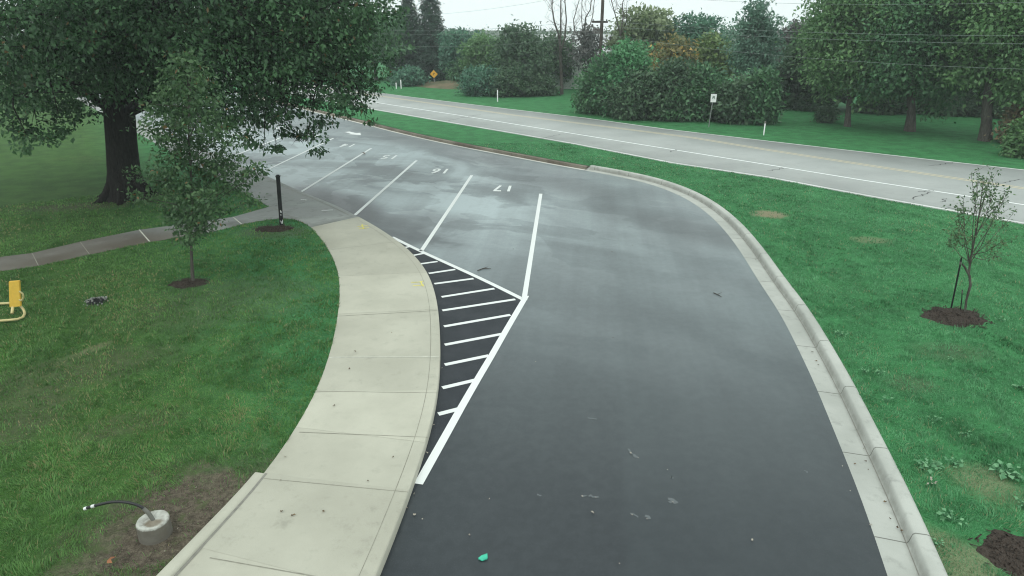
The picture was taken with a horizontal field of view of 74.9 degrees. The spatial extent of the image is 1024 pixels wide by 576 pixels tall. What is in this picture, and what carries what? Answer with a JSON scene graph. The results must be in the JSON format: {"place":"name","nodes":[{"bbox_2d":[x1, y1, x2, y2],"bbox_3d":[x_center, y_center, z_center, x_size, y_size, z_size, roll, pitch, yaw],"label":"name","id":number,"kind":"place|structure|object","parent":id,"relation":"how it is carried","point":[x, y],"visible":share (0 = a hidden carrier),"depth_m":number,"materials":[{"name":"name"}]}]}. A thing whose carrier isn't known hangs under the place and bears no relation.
{"place":"outdoors","nodes":[
{"label":"outdoors","id":0,"kind":"place"},
{"bbox_2d":[0,183,340,575],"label":"grass","id":1,"kind":"structure","parent":0,"point":[99,446],"depth_m":11.72,"materials":[{"name":"green plant"}]},
{"bbox_2d":[0,98,357,270],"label":"path","id":2,"kind":"structure","parent":0,"point":[308,209],"depth_m":20.26,"materials":[{"name":"concrete"}]},
{"bbox_2d":[2,30,610,38],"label":"hills","id":3,"kind":"structure","parent":0,"point":[499,34],"depth_m":329.85,"materials":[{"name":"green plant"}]},
{"bbox_2d":[177,216,439,575],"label":"sidewalk","id":4,"kind":"structure","parent":0,"point":[381,394],"depth_m":9.44,"materials":[{"name":"concrete"}]},
{"bbox_2d":[81,93,587,165],"bbox_3d":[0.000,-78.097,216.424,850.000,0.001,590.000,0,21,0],"label":"curb","id":5,"kind":"structure","parent":0,"point":[446,139],"depth_m":38.64,"materials":[{"name":"grey concrete"}]},
{"bbox_2d":[0,0,821,32],"label":"sky","id":6,"kind":"structure","parent":0,"point":[535,12],"materials":[{"name":"white"}]},
{"bbox_2d":[414,80,459,88],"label":"bank","id":7,"kind":"structure","parent":0,"point":[446,84],"depth_m":64.38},
{"bbox_2d":[384,64,430,86],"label":"shrub","id":8,"kind":"object","parent":7,"relation":"on","point":[409,76],"visible":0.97,"depth_m":65.17,"materials":[{"name":"green plant"}]},
{"bbox_2d":[430,70,437,81],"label":"warning sign","id":9,"kind":"object","parent":7,"relation":"on","point":[433,74],"visible":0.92,"depth_m":66.26,"materials":[{"name":"metal"}]},
{"bbox_2d":[443,57,469,82],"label":"shrub","id":10,"kind":"object","parent":7,"relation":"on","point":[456,70],"visible":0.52,"depth_m":66.11,"materials":[{"name":"green plant"}]},
{"bbox_2d":[83,89,886,575],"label":"parking lot","id":11,"kind":"structure","parent":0,"point":[649,349],"depth_m":11.18,"materials":[{"name":"grey asphalt"}]},
{"bbox_2d":[263,99,584,169],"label":"kerb","id":12,"kind":"structure","parent":11,"relation":"on","point":[455,145],"depth_m":33.29,"materials":[{"name":"concrete"}]},
{"bbox_2d":[478,554,487,560],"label":"litter","id":13,"kind":"object","parent":11,"relation":"on","point":[483,557],"visible":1,"depth_m":7.51,"materials":[{"name":"teal plastic"}]},
{"bbox_2d":[585,165,947,575],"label":"kerb","id":14,"kind":"structure","parent":11,"relation":"on","point":[910,549],"depth_m":10.06,"materials":[{"name":"concrete"}]},
{"bbox_2d":[0,40,1023,575],"bbox_3d":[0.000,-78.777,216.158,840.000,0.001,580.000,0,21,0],"label":"lawn","id":15,"kind":"structure","parent":0,"point":[68,170],"depth_m":13.39,"materials":[{"name":"green plant"}]},
{"bbox_2d":[0,280,25,321],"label":"playground seat","id":16,"kind":"object","parent":15,"relation":"on","point":[15,298],"visible":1,"depth_m":13.51,"materials":[{"name":"yellow plastic"}]},
{"bbox_2d":[83,296,108,305],"bbox_3d":[-8.850,0.269,14.217,0.506,0.088,0.494,0,21,0],"label":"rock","id":17,"kind":"object","parent":15,"relation":"on","point":[98,300],"visible":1,"depth_m":14.19,"materials":[{"name":"grey stone"}]},
{"bbox_2d":[83,500,172,545],"bbox_3d":[-4.401,2.697,7.665,0.930,0.632,0.364,0,21,0],"label":"concrete base","id":18,"kind":"object","parent":15,"relation":"on","point":[154,527],"visible":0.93,"depth_m":7.57,"materials":[{"name":"grey concrete"}]},
{"bbox_2d":[168,276,209,288],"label":"mulch","id":19,"kind":"object","parent":15,"relation":"on","point":[182,283],"visible":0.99,"depth_m":15.19,"materials":[{"name":"soil"}]},
{"bbox_2d":[117,42,271,280],"bbox_3d":[-6.747,-2.484,14.432,2.916,5.341,2.962,-18,28,-38],"label":"young tree","id":20,"kind":"object","parent":15,"relation":"on","point":[186,215],"visible":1,"depth_m":14.09,"materials":[{"name":"green plant"}]},
{"bbox_2d":[156,472,266,575],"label":"kerb","id":21,"kind":"structure","parent":15,"relation":"on","point":[183,558],"depth_m":7.72,"materials":[{"name":"concrete"}]},
{"bbox_2d":[0,0,429,205],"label":"oak tree","id":22,"kind":"object","parent":15,"relation":"on","point":[117,47],"visible":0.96,"depth_m":18.49,"materials":[{"name":"green plant"}]},
{"bbox_2d":[255,224,293,232],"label":"mulch","id":23,"kind":"object","parent":15,"relation":"on","point":[276,228],"visible":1,"depth_m":19.32,"materials":[{"name":"brown soil"}]},
{"bbox_2d":[275,174,283,224],"bbox_3d":[-6.786,-2.485,19.534,0.130,1.673,0.130,-2,22,-12],"label":"bollard","id":24,"kind":"object","parent":23,"relation":"on","point":[279,196],"visible":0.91,"depth_m":19.46,"materials":[{"name":"black metal"}]},
{"bbox_2d":[349,12,417,79],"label":"broadleaf tree","id":25,"kind":"object","parent":15,"relation":"on","point":[404,47],"visible":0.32,"depth_m":70.51,"materials":[{"name":"green plant"}]},
{"bbox_2d":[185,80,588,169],"bbox_3d":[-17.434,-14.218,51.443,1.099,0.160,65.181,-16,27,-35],"label":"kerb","id":26,"kind":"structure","parent":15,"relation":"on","point":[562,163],"depth_m":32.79,"materials":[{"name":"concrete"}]},
{"bbox_2d":[22,21,781,54],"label":"woods","id":27,"kind":"object","parent":15,"relation":"on","point":[545,32],"depth_m":154.87,"materials":[{"name":"green plant"}]},
{"bbox_2d":[385,0,434,80],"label":"spruce tree","id":28,"kind":"object","parent":15,"relation":"on","point":[414,13],"visible":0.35,"depth_m":71.70,"materials":[{"name":"green plant"}]},
{"bbox_2d":[402,0,448,80],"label":"spruce tree","id":29,"kind":"object","parent":15,"relation":"on","point":[433,26],"visible":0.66,"depth_m":70.77,"materials":[{"name":"green plant"}]},
{"bbox_2d":[432,26,489,72],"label":"broadleaf tree","id":30,"kind":"object","parent":15,"relation":"on","point":[449,44],"visible":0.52,"depth_m":66.77,"materials":[{"name":"green plant"}]},
{"bbox_2d":[454,63,500,96],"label":"shrub","id":31,"kind":"object","parent":15,"relation":"on","point":[474,83],"visible":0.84,"depth_m":55.82,"materials":[{"name":"green plant"}]},
{"bbox_2d":[455,29,500,70],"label":"broadleaf tree","id":32,"kind":"object","parent":15,"relation":"on","point":[476,50],"visible":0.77,"depth_m":63.77,"materials":[{"name":"green plant"}]},
{"bbox_2d":[481,59,539,97],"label":"shrub","id":33,"kind":"object","parent":15,"relation":"on","point":[514,83],"visible":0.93,"depth_m":55.04,"materials":[{"name":"green plant"}]},
{"bbox_2d":[485,14,558,79],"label":"broadleaf tree","id":34,"kind":"object","parent":15,"relation":"on","point":[514,52],"visible":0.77,"depth_m":56.67,"materials":[{"name":"green plant"}]},
{"bbox_2d":[528,72,566,96],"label":"shrub","id":35,"kind":"object","parent":15,"relation":"on","point":[547,86],"visible":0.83,"depth_m":56.09,"materials":[{"name":"green plant"}]},
{"bbox_2d":[545,0,568,94],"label":"bare tree","id":36,"kind":"object","parent":15,"relation":"on","point":[560,60],"visible":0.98,"depth_m":55.91,"materials":[{"name":"brown plant"}]},
{"bbox_2d":[536,33,581,83],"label":"broadleaf tree","id":37,"kind":"object","parent":15,"relation":"on","point":[553,41],"visible":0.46,"depth_m":60.71,"materials":[{"name":"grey plant"}]},
{"bbox_2d":[537,28,621,88],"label":"house","id":38,"kind":"structure","parent":15,"relation":"on","point":[569,83],"depth_m":62.68,"materials":[{"name":"grey"}]},
{"bbox_2d":[563,64,572,77],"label":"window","id":39,"kind":"structure","parent":38,"relation":"in","point":[564,74],"depth_m":62.24,"materials":[{"name":"glass"}]},
{"bbox_2d":[573,0,596,71],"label":"bare tree","id":40,"kind":"object","parent":15,"relation":"on","point":[583,15],"visible":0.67,"depth_m":58.25,"materials":[{"name":"brown plant"}]},
{"bbox_2d":[564,19,615,71],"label":"dead tree","id":41,"kind":"object","parent":15,"relation":"on","point":[590,44],"visible":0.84,"depth_m":55.66,"materials":[{"name":"grey plant"}]},
{"bbox_2d":[569,47,618,115],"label":"shrub","id":42,"kind":"object","parent":15,"relation":"on","point":[582,102],"visible":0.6,"depth_m":43.72,"materials":[{"name":"green plant"}]},
{"bbox_2d":[592,0,607,56],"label":"utility pole","id":43,"kind":"object","parent":15,"relation":"on","point":[601,21],"visible":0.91,"depth_m":44.62,"materials":[{"name":"brown wood"}]},
{"bbox_2d":[341,20,985,35],"bbox_3d":[5.546,-17.366,44.328,0.014,0.764,89.976,-17,27,-37],"label":"power line","id":44,"kind":"object","parent":43,"relation":"attached to","point":[740,29],"visible":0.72,"depth_m":35.91,"materials":[{"name":"metal"}]},
{"bbox_2d":[369,34,1006,68],"bbox_3d":[6.000,-16.503,45.087,0.014,1.264,89.977,-17,27,-37],"label":"power line","id":45,"kind":"object","parent":43,"relation":"attached to","point":[736,51],"visible":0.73,"depth_m":37.13,"materials":[{"name":"metal"}]},
{"bbox_2d":[609,0,629,43],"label":"bare tree","id":46,"kind":"object","parent":15,"relation":"on","point":[621,30],"visible":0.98,"depth_m":54.03,"materials":[{"name":"brown plant"}]},
{"bbox_2d":[586,31,659,116],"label":"shrub","id":47,"kind":"object","parent":15,"relation":"on","point":[637,58],"visible":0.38,"depth_m":42.73,"materials":[{"name":"green plant"}]},
{"bbox_2d":[595,66,655,120],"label":"shrub","id":48,"kind":"object","parent":15,"relation":"on","point":[623,104],"visible":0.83,"depth_m":41.53,"materials":[{"name":"green plant"}]},
{"bbox_2d":[603,1,686,65],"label":"broadleaf tree","id":49,"kind":"object","parent":15,"relation":"on","point":[644,19],"visible":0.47,"depth_m":54.57,"materials":[{"name":"green plant"}]},
{"bbox_2d":[631,51,702,121],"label":"shrub","id":50,"kind":"object","parent":15,"relation":"on","point":[669,74],"visible":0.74,"depth_m":40.75,"materials":[{"name":"green plant"}]},
{"bbox_2d":[648,29,702,70],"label":"broadleaf tree","id":51,"kind":"object","parent":15,"relation":"on","point":[668,50],"visible":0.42,"depth_m":48.46,"materials":[{"name":"brown plant"}]},
{"bbox_2d":[648,79,703,121],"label":"shrub","id":52,"kind":"object","parent":15,"relation":"on","point":[689,115],"visible":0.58,"depth_m":40.74,"materials":[{"name":"green plant"}]},
{"bbox_2d":[665,8,735,53],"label":"broadleaf tree","id":53,"kind":"object","parent":15,"relation":"on","point":[704,24],"visible":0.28,"depth_m":53.03,"materials":[{"name":"green plant"}]},
{"bbox_2d":[687,56,728,121],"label":"shrub","id":54,"kind":"object","parent":15,"relation":"on","point":[710,79],"visible":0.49,"depth_m":40.80,"materials":[{"name":"green plant"}]},
{"bbox_2d":[708,94,716,126],"bbox_3d":[11.563,-10.189,38.587,0.318,1.976,0.094,6,22,15],"label":"road sign","id":55,"kind":"object","parent":15,"relation":"on","point":[713,98],"visible":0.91,"depth_m":38.32,"materials":[{"name":"metal"}]},
{"bbox_2d":[694,28,738,81],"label":"broadleaf tree","id":56,"kind":"object","parent":15,"relation":"on","point":[711,44],"visible":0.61,"depth_m":49.59,"materials":[{"name":"green plant"}]},
{"bbox_2d":[702,71,778,124],"bbox_3d":[13.752,-11.287,40.550,4.410,3.588,4.037,0,21,0],"label":"shrub","id":57,"kind":"object","parent":15,"relation":"on","point":[728,107],"visible":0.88,"depth_m":39.62,"materials":[{"name":"green plant"}]},
{"bbox_2d":[717,0,792,79],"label":"narrow tree","id":58,"kind":"object","parent":15,"relation":"on","point":[752,26],"visible":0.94,"depth_m":43.64,"materials":[{"name":"green plant"}]},
{"bbox_2d":[737,65,790,126],"bbox_3d":[14.704,-11.397,39.997,3.875,3.960,3.634,20,29,41],"label":"shrub","id":59,"kind":"object","parent":15,"relation":"on","point":[769,109],"visible":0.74,"depth_m":39.16,"materials":[{"name":"green plant"}]},
{"bbox_2d":[776,67,798,108],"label":"shrub","id":60,"kind":"object","parent":15,"relation":"on","point":[785,96],"visible":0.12,"depth_m":47.06,"materials":[{"name":"green plant"}]},
{"bbox_2d":[772,14,805,69],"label":"broadleaf tree","id":61,"kind":"object","parent":15,"relation":"on","point":[788,35],"visible":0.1,"depth_m":48.58,"materials":[{"name":"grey plant"}]},
{"bbox_2d":[781,85,840,111],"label":"shrub","id":62,"kind":"object","parent":15,"relation":"on","point":[803,102],"visible":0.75,"depth_m":46.16,"materials":[{"name":"green plant"}]},
{"bbox_2d":[768,19,865,106],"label":"broadleaf tree","id":63,"kind":"object","parent":15,"relation":"on","point":[788,50],"visible":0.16,"depth_m":45.88,"materials":[{"name":"green plant"}]},
{"bbox_2d":[808,102,842,123],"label":"shrub","id":64,"kind":"object","parent":15,"relation":"on","point":[826,113],"visible":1,"depth_m":40.48,"materials":[{"name":"green plant"}]},
{"bbox_2d":[834,329,848,336],"bbox_3d":[6.242,0.868,12.698,0.248,0.130,0.246,0,21,0],"label":"weed","id":65,"kind":"object","parent":15,"relation":"on","point":[842,333],"visible":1,"depth_m":12.69,"materials":[{"name":"green plant"}]},
{"bbox_2d":[775,0,941,126],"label":"park tree","id":66,"kind":"object","parent":15,"relation":"on","point":[834,13],"visible":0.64,"depth_m":36.61,"materials":[{"name":"green plant"}]},
{"bbox_2d":[854,91,916,115],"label":"shrub","id":67,"kind":"object","parent":15,"relation":"on","point":[900,108],"visible":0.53,"depth_m":44.24,"materials":[{"name":"green plant"}]},
{"bbox_2d":[882,395,893,402],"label":"weed","id":68,"kind":"object","parent":15,"relation":"on","point":[884,397],"visible":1,"depth_m":10.43,"materials":[{"name":"green plant"}]},
{"bbox_2d":[826,0,997,131],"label":"park tree","id":69,"kind":"object","parent":15,"relation":"on","point":[914,82],"visible":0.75,"depth_m":34.35,"materials":[{"name":"green plant"}]},
{"bbox_2d":[913,456,944,473],"bbox_3d":[5.540,2.356,8.873,0.382,0.149,0.299,-6,22,-15],"label":"weed","id":70,"kind":"object","parent":15,"relation":"on","point":[935,464],"visible":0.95,"depth_m":8.85,"materials":[{"name":"green plant"}]},
{"bbox_2d":[928,416,942,422],"bbox_3d":[6.260,1.962,9.905,0.220,0.127,0.172,0,21,0],"label":"weed","id":71,"kind":"object","parent":15,"relation":"on","point":[938,418],"visible":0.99,"depth_m":9.88,"materials":[{"name":"green plant"}]},
{"bbox_2d":[931,537,943,546],"bbox_3d":[4.815,2.887,7.550,0.146,0.122,0.154,0,21,0],"label":"weed","id":72,"kind":"object","parent":15,"relation":"on","point":[936,543],"visible":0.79,"depth_m":7.54,"materials":[{"name":"green plant"}]},
{"bbox_2d":[916,90,980,116],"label":"shrub","id":73,"kind":"object","parent":15,"relation":"on","point":[960,110],"visible":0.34,"depth_m":43.36,"materials":[{"name":"green plant"}]},
{"bbox_2d":[919,87,982,98],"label":"broadleaf tree","id":74,"kind":"object","parent":15,"relation":"on","point":[974,93],"visible":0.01,"depth_m":43.81,"materials":[{"name":"green plant"}]},
{"bbox_2d":[936,507,967,524],"bbox_3d":[5.207,2.738,7.935,0.293,0.122,0.300,0,21,0],"label":"weed","id":75,"kind":"object","parent":15,"relation":"on","point":[941,512],"visible":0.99,"depth_m":7.93,"materials":[{"name":"green plant"}]},
{"bbox_2d":[943,456,963,467],"bbox_3d":[5.924,2.347,8.923,0.211,0.128,0.262,-7,23,-18],"label":"weed","id":76,"kind":"object","parent":15,"relation":"on","point":[957,463],"visible":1,"depth_m":8.90,"materials":[{"name":"green plant"}]},
{"bbox_2d":[950,257,961,307],"bbox_3d":[9.105,-0.044,13.709,0.089,1.225,0.041,0,21,0],"label":"tree stake","id":77,"kind":"object","parent":15,"relation":"on","point":[960,262],"visible":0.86,"depth_m":13.66,"materials":[{"name":"black paint"}]},
{"bbox_2d":[918,304,994,327],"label":"mulch","id":78,"kind":"object","parent":15,"relation":"on","point":[953,316],"visible":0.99,"depth_m":13.42,"materials":[{"name":"brown soil"}]},
{"bbox_2d":[941,163,1017,311],"bbox_3d":[9.114,-0.890,13.067,1.641,3.073,1.276,0,21,0],"label":"sapling","id":79,"kind":"object","parent":78,"relation":"on","point":[975,236],"visible":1,"depth_m":12.93,"materials":[{"name":"green plant"}]},
{"bbox_2d":[903,0,1023,141],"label":"park tree","id":80,"kind":"object","parent":15,"relation":"on","point":[1003,22],"visible":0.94,"depth_m":31.96,"materials":[{"name":"green plant"}]},
{"bbox_2d":[958,430,971,436],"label":"weed","id":81,"kind":"object","parent":15,"relation":"on","point":[967,433],"visible":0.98,"depth_m":9.54,"materials":[{"name":"green plant"}]},
{"bbox_2d":[965,95,1015,118],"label":"shrub","id":82,"kind":"object","parent":15,"relation":"on","point":[995,111],"visible":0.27,"depth_m":42.67,"materials":[{"name":"green plant"}]},
{"bbox_2d":[968,528,1023,575],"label":"mulch","id":83,"kind":"object","parent":15,"relation":"on","point":[1003,550],"visible":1,"depth_m":7.43,"materials":[{"name":"brown wood"}]},
{"bbox_2d":[984,101,1023,143],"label":"shrub","id":84,"kind":"object","parent":15,"relation":"on","point":[1007,118],"visible":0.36,"depth_m":33.03,"materials":[{"name":"green plant"}]},
{"bbox_2d":[988,459,1023,481],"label":"weed","id":85,"kind":"object","parent":15,"relation":"on","point":[994,466],"visible":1,"depth_m":8.72,"materials":[{"name":"green plant"}]},
{"bbox_2d":[990,110,1023,158],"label":"shrub","id":86,"kind":"object","parent":15,"relation":"on","point":[1012,145],"visible":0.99,"depth_m":29.74,"materials":[{"name":"green plant"}]},
{"bbox_2d":[1011,383,1023,388],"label":"weed","id":87,"kind":"object","parent":15,"relation":"on","point":[1018,386],"visible":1,"depth_m":10.82,"materials":[{"name":"green plant"}]},
{"bbox_2d":[1014,496,1023,507],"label":"weed","id":88,"kind":"object","parent":15,"relation":"on","point":[1022,504],"visible":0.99,"depth_m":8.16,"materials":[{"name":"green plant"}]},
{"bbox_2d":[207,72,1023,223],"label":"road","id":89,"kind":"structure","parent":0,"point":[934,184],"depth_m":29.82,"materials":[{"name":"asphalt"},{"name":"yellow paint"},{"name":"white paint"}]},
{"bbox_2d":[387,26,1009,43],"bbox_3d":[6.454,-17.330,45.183,0.014,0.734,89.976,-17,27,-37],"label":"power line","id":90,"kind":"object","parent":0,"point":[744,35],"visible":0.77,"depth_m":37.12,"materials":[{"name":"metal"}]},
{"bbox_2d":[407,0,1023,15],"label":"power line","id":91,"kind":"object","parent":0,"point":[801,3],"visible":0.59,"depth_m":31.46,"materials":[{"name":"metal"}]}
]}

